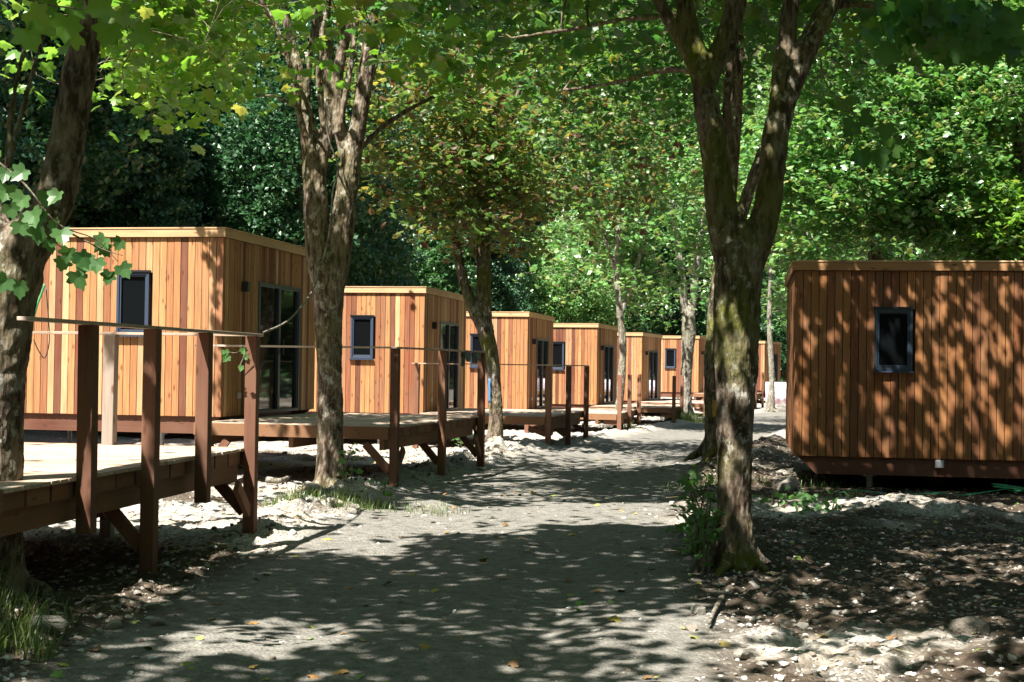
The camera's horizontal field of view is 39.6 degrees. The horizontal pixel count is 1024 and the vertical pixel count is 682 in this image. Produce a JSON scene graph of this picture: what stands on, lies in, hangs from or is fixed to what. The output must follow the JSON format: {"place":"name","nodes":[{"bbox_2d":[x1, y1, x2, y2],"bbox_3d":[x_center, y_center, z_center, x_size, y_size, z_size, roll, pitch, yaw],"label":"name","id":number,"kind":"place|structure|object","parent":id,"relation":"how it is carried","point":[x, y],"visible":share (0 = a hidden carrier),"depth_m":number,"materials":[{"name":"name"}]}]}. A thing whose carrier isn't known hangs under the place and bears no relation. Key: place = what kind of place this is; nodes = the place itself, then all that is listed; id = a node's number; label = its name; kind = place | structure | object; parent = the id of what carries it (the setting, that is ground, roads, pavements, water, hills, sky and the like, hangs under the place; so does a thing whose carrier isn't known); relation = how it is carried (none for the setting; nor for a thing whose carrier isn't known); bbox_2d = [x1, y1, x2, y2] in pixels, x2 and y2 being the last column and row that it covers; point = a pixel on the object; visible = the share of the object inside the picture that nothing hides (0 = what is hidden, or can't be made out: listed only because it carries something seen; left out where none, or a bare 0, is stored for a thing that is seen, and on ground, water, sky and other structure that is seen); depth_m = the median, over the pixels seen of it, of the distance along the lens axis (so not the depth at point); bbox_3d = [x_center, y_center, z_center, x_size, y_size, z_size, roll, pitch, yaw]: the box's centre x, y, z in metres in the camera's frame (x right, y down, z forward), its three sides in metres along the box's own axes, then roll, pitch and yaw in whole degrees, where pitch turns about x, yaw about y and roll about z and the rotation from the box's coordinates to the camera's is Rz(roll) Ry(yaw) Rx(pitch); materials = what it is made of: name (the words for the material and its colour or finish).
{"place":"outdoors","nodes":[
{"label":"outdoors","id":0,"kind":"place"},
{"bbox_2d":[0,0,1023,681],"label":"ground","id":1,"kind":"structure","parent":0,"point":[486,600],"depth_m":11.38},
{"bbox_2d":[0,0,19,156],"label":"forest tree","id":2,"kind":"object","parent":1,"relation":"on","point":[3,36],"visible":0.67,"depth_m":28.11,"materials":[{"name":"green plant"}]},
{"bbox_2d":[0,3,74,227],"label":"forest tree","id":3,"kind":"object","parent":1,"relation":"on","point":[34,155],"visible":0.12,"depth_m":32.40,"materials":[{"name":"green plant"}]},
{"bbox_2d":[0,558,79,662],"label":"grass","id":4,"kind":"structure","parent":1,"relation":"on","point":[24,632],"depth_m":8.30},
{"bbox_2d":[0,0,90,205],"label":"forest tree","id":5,"kind":"object","parent":1,"relation":"on","point":[33,123],"visible":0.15,"depth_m":38.29,"materials":[{"name":"green plant"}]},
{"bbox_2d":[28,615,67,634],"bbox_3d":[-2.806,1.724,8.551,0.227,0.162,0.190,1,-1,-34],"label":"stone","id":6,"kind":"object","parent":1,"relation":"on","point":[59,623],"visible":0.62,"depth_m":8.50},
{"bbox_2d":[15,0,135,185],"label":"forest tree","id":7,"kind":"object","parent":1,"relation":"on","point":[49,44],"visible":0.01,"depth_m":45.59,"materials":[{"name":"green plant"}]},
{"bbox_2d":[16,12,163,227],"bbox_3d":[-15.950,-6.439,50.872,7.155,12.386,6.852,-2,-3,-17],"label":"forest tree","id":8,"kind":"object","parent":1,"relation":"on","point":[91,212],"visible":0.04,"depth_m":51.08,"materials":[{"name":"green plant"}]},
{"bbox_2d":[0,0,186,227],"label":"forest tree","id":9,"kind":"object","parent":1,"relation":"on","point":[95,163],"visible":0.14,"depth_m":41.46,"materials":[{"name":"green plant"}]},
{"bbox_2d":[106,619,121,629],"bbox_3d":[-2.474,1.765,8.822,0.111,0.072,0.081,1,-1,-35],"label":"stone","id":10,"kind":"object","parent":1,"relation":"on","point":[113,624],"visible":0.96,"depth_m":8.79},
{"bbox_2d":[0,316,263,572],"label":"timber deck","id":11,"kind":"structure","parent":1,"relation":"on","point":[86,480],"depth_m":11.16,"materials":[{"name":"brown wood"}]},
{"bbox_2d":[221,347,247,371],"bbox_3d":[-2.622,0.170,13.489,0.265,0.245,0.186,1,-1,0],"label":"caught sprig","id":12,"kind":"object","parent":11,"relation":"attached to","point":[226,357],"visible":1,"depth_m":13.43,"materials":[{"name":"green plant"}]},
{"bbox_2d":[94,71,215,227],"bbox_3d":[-11.424,-3.736,46.552,6.230,12.166,6.507,0,-1,37],"label":"forest tree","id":13,"kind":"object","parent":1,"relation":"on","point":[154,187],"visible":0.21,"depth_m":45.66,"materials":[{"name":"green plant"}]},
{"bbox_2d":[149,617,165,625],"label":"stone","id":14,"kind":"object","parent":1,"relation":"on","point":[156,621],"visible":1,"depth_m":8.96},
{"bbox_2d":[79,16,245,227],"bbox_3d":[-13.912,-7.511,55.081,8.790,16.191,8.418,-1,0,23],"label":"forest tree","id":15,"kind":"object","parent":1,"relation":"on","point":[208,146],"visible":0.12,"depth_m":53.12,"materials":[{"name":"green plant"}]},
{"bbox_2d":[24,227,314,444],"bbox_3d":[-8.311,0.336,24.094,9.160,4.072,4.430,1,-1,11],"label":"timber cabin","id":16,"kind":"object","parent":1,"relation":"on","point":[220,279],"visible":0.57,"depth_m":21.56,"materials":[{"name":"brown wood"}]},
{"bbox_2d":[33,288,49,357],"bbox_3d":[-6.914,-0.265,20.905,0.253,1.046,0.016,1,-1,0],"label":"cable","id":17,"kind":"object","parent":16,"relation":"attached to","point":[49,330],"visible":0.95,"depth_m":20.90,"materials":[{"name":"black metal"}]},
{"bbox_2d":[115,270,151,336],"bbox_3d":[-5.712,-0.566,21.433,0.560,1.002,0.135,1,-1,11],"label":"window","id":18,"kind":"structure","parent":16,"relation":"in","point":[133,295],"depth_m":21.45,"materials":[{"name":"blue"}]},
{"bbox_2d":[258,282,300,413],"bbox_3d":[-3.860,0.125,23.554,0.120,2.100,1.970,1,-1,11],"label":"door","id":19,"kind":"structure","parent":16,"relation":"in","point":[279,366],"depth_m":23.53,"materials":[{"name":"black"}]},
{"bbox_2d":[178,82,232,226],"bbox_3d":[-13.931,-6.357,62.034,6.334,11.676,5.992,0,-1,25],"label":"forest tree","id":20,"kind":"object","parent":1,"relation":"on","point":[206,218],"visible":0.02,"depth_m":61.64,"materials":[{"name":"green plant"}]},
{"bbox_2d":[0,0,460,601],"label":"maple tree","id":21,"kind":"object","parent":1,"relation":"on","point":[24,258],"visible":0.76,"depth_m":11.64,"materials":[{"name":"green plant"}]},
{"bbox_2d":[0,162,131,299],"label":"hanging branch","id":22,"kind":"object","parent":21,"relation":"hanging from","point":[29,222],"visible":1,"depth_m":7.61,"materials":[{"name":"green plant"}]},
{"bbox_2d":[10,0,155,55],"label":"hanging branch","id":23,"kind":"object","parent":21,"relation":"attached to","point":[37,19],"visible":1,"depth_m":6.46,"materials":[{"name":"plant"}]},
{"bbox_2d":[265,474,293,483],"bbox_3d":[-3.177,1.932,19.928,0.249,0.097,0.732,0,-1,22],"label":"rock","id":24,"kind":"object","parent":1,"relation":"on","point":[272,480],"visible":1,"depth_m":19.64,"materials":[{"name":"white stone"}]},
{"bbox_2d":[208,0,396,285],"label":"forest tree","id":25,"kind":"object","parent":1,"relation":"on","point":[291,222],"visible":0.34,"depth_m":50.19,"materials":[{"name":"green plant"}]},
{"bbox_2d":[201,73,403,285],"bbox_3d":[-8.901,-4.293,59.324,8.493,14.188,8.718,3,3,31],"label":"forest tree","id":26,"kind":"object","parent":1,"relation":"on","point":[216,193],"visible":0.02,"depth_m":57.67,"materials":[{"name":"green plant"}]},
{"bbox_2d":[0,0,619,491],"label":"maple tree","id":27,"kind":"object","parent":1,"relation":"on","point":[352,140],"visible":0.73,"depth_m":18.84,"materials":[{"name":"green plant"}]},
{"bbox_2d":[263,99,338,332],"bbox_3d":[-2.377,-1.617,16.238,0.221,3.166,4.619,1,-1,0],"label":"vine","id":28,"kind":"object","parent":27,"relation":"hanging from","point":[290,318],"visible":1,"depth_m":18.52,"materials":[{"name":"plant"}]},
{"bbox_2d":[304,483,326,496],"bbox_3d":[-2.337,1.776,16.733,0.208,0.212,0.345,17,-3,44],"label":"stone","id":29,"kind":"object","parent":1,"relation":"on","point":[315,486],"visible":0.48,"depth_m":16.65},
{"bbox_2d":[225,0,417,285],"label":"forest tree","id":30,"kind":"object","parent":1,"relation":"on","point":[381,269],"visible":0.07,"depth_m":55.18,"materials":[{"name":"green plant"}]},
{"bbox_2d":[193,344,486,486],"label":"timber deck","id":31,"kind":"structure","parent":1,"relation":"on","point":[394,431],"depth_m":20.57,"materials":[{"name":"brown wood"}]},
{"bbox_2d":[460,352,470,365],"bbox_3d":[-0.750,0.285,22.979,0.124,0.256,0.294,1,-1,13],"label":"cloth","id":32,"kind":"object","parent":31,"relation":"hanging from","point":[466,355],"visible":0.95,"depth_m":22.98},
{"bbox_2d":[258,478,470,515],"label":"grass","id":33,"kind":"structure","parent":1,"relation":"on","point":[296,494],"depth_m":16.45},
{"bbox_2d":[332,440,397,496],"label":"sapling shoots","id":34,"kind":"object","parent":1,"relation":"on","point":[372,480],"visible":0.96,"depth_m":17.59,"materials":[{"name":"green plant"}]},
{"bbox_2d":[307,286,465,443],"bbox_3d":[-5.961,0.820,34.500,9.160,4.072,4.430,1,-1,11],"label":"timber cabin","id":35,"kind":"object","parent":1,"relation":"on","point":[409,316],"visible":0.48,"depth_m":31.84,"materials":[{"name":"brown"}]},
{"bbox_2d":[349,315,374,359],"bbox_3d":[-3.357,-0.082,31.843,0.560,1.002,0.135,1,-1,11],"label":"window","id":36,"kind":"structure","parent":35,"relation":"in","point":[362,326],"depth_m":31.86,"materials":[{"name":"blue"}]},
{"bbox_2d":[439,321,458,409],"bbox_3d":[-1.509,0.609,33.969,0.120,2.100,1.970,1,-1,11],"label":"door","id":37,"kind":"structure","parent":35,"relation":"in","point":[449,332],"depth_m":34.40,"materials":[{"name":"black"}]},
{"bbox_2d":[355,44,423,285],"bbox_3d":[-6.746,-5.244,64.371,7.862,17.244,7.326,2,-1,-45],"label":"forest tree","id":38,"kind":"object","parent":1,"relation":"on","point":[407,262],"visible":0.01,"depth_m":64.13,"materials":[{"name":"green plant"}]},
{"bbox_2d":[392,59,456,285],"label":"forest tree","id":39,"kind":"object","parent":1,"relation":"on","point":[416,217],"depth_m":77.53,"materials":[{"name":"green plant"}]},
{"bbox_2d":[377,71,496,310],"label":"forest tree","id":40,"kind":"object","parent":1,"relation":"on","point":[434,271],"visible":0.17,"depth_m":71.84,"materials":[{"name":"green plant"}]},
{"bbox_2d":[392,28,495,98],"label":"forest tree","id":41,"kind":"object","parent":1,"relation":"on","point":[471,45],"visible":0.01,"depth_m":119.69,"materials":[{"name":"green plant"}]},
{"bbox_2d":[416,1,510,67],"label":"forest tree","id":42,"kind":"object","parent":1,"relation":"on","point":[466,26],"visible":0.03,"depth_m":130.73,"materials":[{"name":"green plant"}]},
{"bbox_2d":[450,139,512,302],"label":"forest tree","id":43,"kind":"object","parent":1,"relation":"on","point":[466,264],"visible":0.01,"depth_m":90.64,"materials":[{"name":"green plant"}]},
{"bbox_2d":[450,168,525,292],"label":"forest tree","id":44,"kind":"object","parent":1,"relation":"on","point":[505,254],"visible":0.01,"depth_m":93.84,"materials":[{"name":"green plant"}]},
{"bbox_2d":[412,363,588,448],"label":"timber deck","id":45,"kind":"structure","parent":1,"relation":"on","point":[548,420],"depth_m":31.11,"materials":[{"name":"brown wood"}]},
{"bbox_2d":[301,0,703,442],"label":"maple tree","id":46,"kind":"object","parent":1,"relation":"on","point":[504,162],"visible":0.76,"depth_m":28.12,"materials":[{"name":"green plant"}]},
{"bbox_2d":[472,207,537,311],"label":"forest tree","id":47,"kind":"object","parent":1,"relation":"on","point":[499,287],"visible":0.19,"depth_m":82.73,"materials":[{"name":"green plant"}]},
{"bbox_2d":[465,311,555,424],"bbox_3d":[-3.515,1.188,43.911,9.160,4.072,4.430,1,-1,12],"label":"timber cabin","id":48,"kind":"object","parent":1,"relation":"on","point":[523,337],"visible":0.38,"depth_m":41.15,"materials":[{"name":"brown"}]},
{"bbox_2d":[469,333,481,367],"bbox_3d":[-0.953,0.286,41.211,0.560,1.002,0.135,1,-1,12],"label":"window","id":49,"kind":"structure","parent":48,"relation":"in","point":[475,345],"depth_m":41.25,"materials":[{"name":"black"}]},
{"bbox_2d":[536,338,548,407],"bbox_3d":[0.924,0.976,43.308,0.120,2.100,1.970,1,-1,12],"label":"door","id":50,"kind":"structure","parent":48,"relation":"in","point":[542,344],"depth_m":43.26,"materials":[{"name":"black"}]},
{"bbox_2d":[0,436,1023,672],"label":"soil clods","id":51,"kind":"object","parent":1,"relation":"on","point":[131,609],"visible":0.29,"depth_m":13.32,"materials":[{"name":"soil"}]},
{"bbox_2d":[473,77,555,205],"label":"forest tree","id":52,"kind":"object","parent":1,"relation":"on","point":[533,123],"visible":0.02,"depth_m":114.16,"materials":[{"name":"green plant"}]},
{"bbox_2d":[15,439,1023,681],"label":"fallen leaves","id":53,"kind":"object","parent":1,"relation":"on","point":[513,663],"depth_m":10.99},
{"bbox_2d":[502,142,560,312],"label":"forest tree","id":54,"kind":"object","parent":1,"relation":"on","point":[539,224],"visible":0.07,"depth_m":106.80,"materials":[{"name":"green plant"}]},
{"bbox_2d":[488,22,583,92],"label":"forest tree","id":55,"kind":"object","parent":1,"relation":"on","point":[518,44],"visible":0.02,"depth_m":135.81,"materials":[{"name":"green plant"}]},
{"bbox_2d":[512,149,594,277],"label":"forest tree","id":56,"kind":"object","parent":1,"relation":"on","point":[567,171],"visible":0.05,"depth_m":110.86,"materials":[{"name":"green plant"}]},
{"bbox_2d":[535,237,612,325],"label":"forest tree","id":57,"kind":"object","parent":1,"relation":"on","point":[541,273],"visible":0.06,"depth_m":100.08,"materials":[{"name":"green plant"}]},
{"bbox_2d":[518,206,631,331],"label":"forest tree","id":58,"kind":"object","parent":1,"relation":"on","point":[587,304],"visible":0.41,"depth_m":95.12,"materials":[{"name":"green plant"}]},
{"bbox_2d":[524,374,640,432],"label":"timber deck","id":59,"kind":"structure","parent":1,"relation":"on","point":[618,417],"depth_m":41.35,"materials":[{"name":"brown wood"}]},
{"bbox_2d":[552,323,617,407],"bbox_3d":[-0.905,1.423,52.485,9.160,4.072,4.430,1,-1,13],"label":"timber cabin","id":60,"kind":"object","parent":1,"relation":"on","point":[593,346],"visible":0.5,"depth_m":49.64,"materials":[{"name":"orange"}]},
{"bbox_2d":[553,341,564,369],"bbox_3d":[1.561,0.517,49.704,0.560,1.002,0.135,1,-1,13],"label":"window","id":61,"kind":"structure","parent":60,"relation":"in","point":[558,346],"depth_m":49.71,"materials":[{"name":"black"}]},
{"bbox_2d":[604,345,613,403],"bbox_3d":[3.514,1.208,51.733,0.120,2.100,1.970,1,-1,13],"label":"door","id":62,"kind":"structure","parent":60,"relation":"in","point":[608,349],"depth_m":51.70,"materials":[{"name":"black"}]},
{"bbox_2d":[553,165,653,273],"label":"forest tree","id":63,"kind":"object","parent":1,"relation":"on","point":[574,210],"visible":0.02,"depth_m":105.37,"materials":[{"name":"green plant"}]},
{"bbox_2d":[589,376,683,423],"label":"timber deck","id":64,"kind":"structure","parent":1,"relation":"on","point":[670,410],"depth_m":47.89,"materials":[{"name":"brown wood"}]},
{"bbox_2d":[506,9,767,427],"bbox_3d":[3.319,-3.524,42.056,8.901,12.961,8.438,1,-1,0],"label":"maple tree","id":65,"kind":"object","parent":1,"relation":"on","point":[634,240],"visible":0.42,"depth_m":41.88,"materials":[{"name":"green plant"}]},
{"bbox_2d":[617,332,662,402],"bbox_3d":[1.677,1.688,62.009,9.160,4.072,4.430,1,-1,17],"label":"timber cabin","id":66,"kind":"object","parent":1,"relation":"on","point":[643,355],"visible":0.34,"depth_m":59.09,"materials":[{"name":"orange"}]},
{"bbox_2d":[648,350,657,399],"bbox_3d":[6.044,1.468,61.013,0.120,2.100,1.970,1,-1,17],"label":"door","id":67,"kind":"structure","parent":66,"relation":"in","point":[653,355],"depth_m":61.06,"materials":[{"name":"black"}]},
{"bbox_2d":[597,156,688,335],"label":"forest tree","id":68,"kind":"object","parent":1,"relation":"on","point":[636,319],"visible":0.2,"depth_m":97.94,"materials":[{"name":"green plant"}]},
{"bbox_2d":[599,409,704,429],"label":"grass","id":69,"kind":"structure","parent":1,"relation":"on","point":[686,417],"depth_m":49.16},
{"bbox_2d":[293,0,1023,575],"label":"maple tree","id":70,"kind":"object","parent":1,"relation":"on","point":[739,250],"visible":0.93,"depth_m":11.97,"materials":[{"name":"green plant"}]},
{"bbox_2d":[820,57,978,172],"bbox_3d":[2.893,-1.659,10.533,1.238,0.874,0.494,1,-1,0],"label":"hanging branch","id":71,"kind":"object","parent":70,"relation":"attached to","point":[886,153],"visible":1,"depth_m":10.47,"materials":[{"name":"plant"}]},
{"bbox_2d":[860,0,1023,70],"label":"hanging branch","id":72,"kind":"object","parent":70,"relation":"attached to","point":[945,35],"visible":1,"depth_m":8.89,"materials":[{"name":"green plant"}]},
{"bbox_2d":[627,197,711,335],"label":"forest tree","id":73,"kind":"object","parent":1,"relation":"on","point":[678,318],"visible":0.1,"depth_m":100.92,"materials":[{"name":"green plant"}]},
{"bbox_2d":[635,387,704,416],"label":"timber deck","id":74,"kind":"structure","parent":1,"relation":"on","point":[696,404],"depth_m":57.13,"materials":[{"name":"brown wood"}]},
{"bbox_2d":[661,335,705,399],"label":"timber cabin","id":75,"kind":"object","parent":1,"relation":"on","point":[670,356],"visible":0.28,"depth_m":71.12,"materials":[{"name":"orange"}]},
{"bbox_2d":[665,348,675,367],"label":"window","id":76,"kind":"structure","parent":75,"relation":"in","point":[670,353],"depth_m":71.15,"materials":[{"name":"black"}]},
{"bbox_2d":[572,77,797,421],"bbox_3d":[6.726,-3.800,50.291,9.284,13.728,8.922,1,-1,0],"label":"maple tree","id":77,"kind":"object","parent":1,"relation":"on","point":[688,311],"visible":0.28,"depth_m":50.34,"materials":[{"name":"green plant"}]},
{"bbox_2d":[662,460,727,573],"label":"sapling shoots","id":78,"kind":"object","parent":1,"relation":"on","point":[704,536],"visible":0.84,"depth_m":11.77,"materials":[{"name":"green plant"}]},
{"bbox_2d":[691,604,705,614],"bbox_3d":[1.286,1.853,9.777,0.115,0.079,0.167,16,-10,14],"label":"stone","id":79,"kind":"object","parent":1,"relation":"on","point":[696,609],"visible":0.84,"depth_m":9.73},
{"bbox_2d":[659,192,767,335],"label":"forest tree","id":80,"kind":"object","parent":1,"relation":"on","point":[705,267],"visible":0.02,"depth_m":100.82,"materials":[{"name":"green plant"}]},
{"bbox_2d":[708,594,724,624],"bbox_3d":[1.391,1.840,9.736,0.044,0.043,1.116,1,-1,13],"label":"fallen branch","id":81,"kind":"object","parent":1,"relation":"on","point":[720,600],"visible":1,"depth_m":9.81,"materials":[{"name":"brown wood"}]},
{"bbox_2d":[693,372,763,408],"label":"timber deck","id":82,"kind":"structure","parent":1,"relation":"on","point":[697,396],"depth_m":72.44,"materials":[{"name":"brown wood"}]},
{"bbox_2d":[692,72,767,150],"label":"forest tree","id":83,"kind":"object","parent":1,"relation":"on","point":[755,108],"depth_m":131.09,"materials":[{"name":"green plant"}]},
{"bbox_2d":[733,648,749,659],"bbox_3d":[1.357,1.860,8.424,0.097,0.077,0.140,-10,-16,-4],"label":"stone","id":84,"kind":"object","parent":1,"relation":"on","point":[742,654],"visible":1,"depth_m":8.38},
{"bbox_2d":[696,174,787,381],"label":"forest tree","id":85,"kind":"object","parent":1,"relation":"on","point":[763,326],"visible":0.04,"depth_m":95.47,"materials":[{"name":"green plant"}]},
{"bbox_2d":[490,0,1023,462],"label":"maple tree","id":86,"kind":"object","parent":1,"relation":"on","point":[706,449],"visible":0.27,"depth_m":23.60,"materials":[{"name":"green plant"}]},
{"bbox_2d":[652,468,865,499],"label":"grass","id":87,"kind":"structure","parent":1,"relation":"on","point":[759,479],"depth_m":20.23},
{"bbox_2d":[667,139,865,411],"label":"maple tree","id":88,"kind":"object","parent":1,"relation":"on","point":[776,301],"visible":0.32,"depth_m":65.88,"materials":[{"name":"green plant"}]},
{"bbox_2d":[757,341,781,400],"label":"timber cabin","id":89,"kind":"object","parent":1,"relation":"on","point":[763,366],"visible":0.12,"depth_m":81.23,"materials":[{"name":"orange"}]},
{"bbox_2d":[774,354,777,381],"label":"door","id":90,"kind":"structure","parent":89,"relation":"in","point":[775,355],"depth_m":83.84,"materials":[{"name":"black"}]},
{"bbox_2d":[765,382,785,405],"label":"tarpaulin screen","id":91,"kind":"object","parent":1,"relation":"on","point":[780,393],"visible":0.3,"depth_m":75.96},
{"bbox_2d":[778,619,792,627],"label":"stone","id":92,"kind":"object","parent":1,"relation":"on","point":[786,623],"visible":0.84,"depth_m":9.35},
{"bbox_2d":[775,477,798,491],"bbox_3d":[3.932,2.069,20.325,0.355,0.217,0.307,-12,6,38],"label":"stone","id":93,"kind":"object","parent":1,"relation":"on","point":[791,482],"visible":0.88,"depth_m":20.21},
{"bbox_2d":[753,486,849,513],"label":"sapling shoots","id":94,"kind":"object","parent":1,"relation":"on","point":[801,496],"visible":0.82,"depth_m":16.99,"materials":[{"name":"green plant"}]},
{"bbox_2d":[761,201,867,361],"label":"forest tree","id":95,"kind":"object","parent":1,"relation":"on","point":[848,257],"visible":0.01,"depth_m":97.08,"materials":[{"name":"green plant"}]},
{"bbox_2d":[821,76,882,156],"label":"forest tree","id":96,"kind":"object","parent":1,"relation":"on","point":[861,97],"visible":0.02,"depth_m":128.77,"materials":[{"name":"green plant"}]},
{"bbox_2d":[689,0,1023,269],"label":"maple tree","id":97,"kind":"object","parent":1,"relation":"on","point":[875,209],"visible":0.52,"depth_m":30.73,"materials":[{"name":"green leaves"},{"name":"bark"}]},
{"bbox_2d":[832,240,897,259],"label":"forest tree","id":98,"kind":"object","parent":1,"relation":"on","point":[886,255],"depth_m":94.79,"materials":[{"name":"green plant"}]},
{"bbox_2d":[784,260,1023,487],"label":"timber cabin","id":99,"kind":"object","parent":1,"relation":"on","point":[904,367],"visible":0.97,"depth_m":20.34,"materials":[{"name":"orange wood"}]},
{"bbox_2d":[873,306,914,372],"bbox_3d":[5.463,-0.021,20.372,0.570,0.942,0.135,1,-1,9],"label":"window","id":100,"kind":"structure","parent":99,"relation":"in","point":[893,326],"depth_m":20.39,"materials":[{"name":"blue"}]},
{"bbox_2d":[834,478,1023,495],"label":"garden hose","id":101,"kind":"object","parent":1,"relation":"on","point":[1014,488],"visible":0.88,"depth_m":19.93,"materials":[{"name":"green rubber"}]},
{"bbox_2d":[862,0,1023,260],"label":"maple tree","id":102,"kind":"object","parent":1,"relation":"on","point":[1017,172],"visible":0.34,"depth_m":31.51,"materials":[{"name":"green plant"}]},
{"bbox_2d":[906,77,1014,259],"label":"forest tree","id":103,"kind":"object","parent":1,"relation":"on","point":[992,147],"depth_m":67.43,"materials":[{"name":"green plant"}]},
{"bbox_2d":[948,616,990,634],"bbox_3d":[2.977,1.865,9.286,0.256,0.123,0.196,2,-1,-39],"label":"stone","id":104,"kind":"object","parent":1,"relation":"on","point":[972,625],"visible":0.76,"depth_m":9.23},
{"bbox_2d":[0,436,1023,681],"bbox_3d":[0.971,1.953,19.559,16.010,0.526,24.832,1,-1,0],"label":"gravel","id":105,"kind":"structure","parent":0,"point":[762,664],"depth_m":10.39,"materials":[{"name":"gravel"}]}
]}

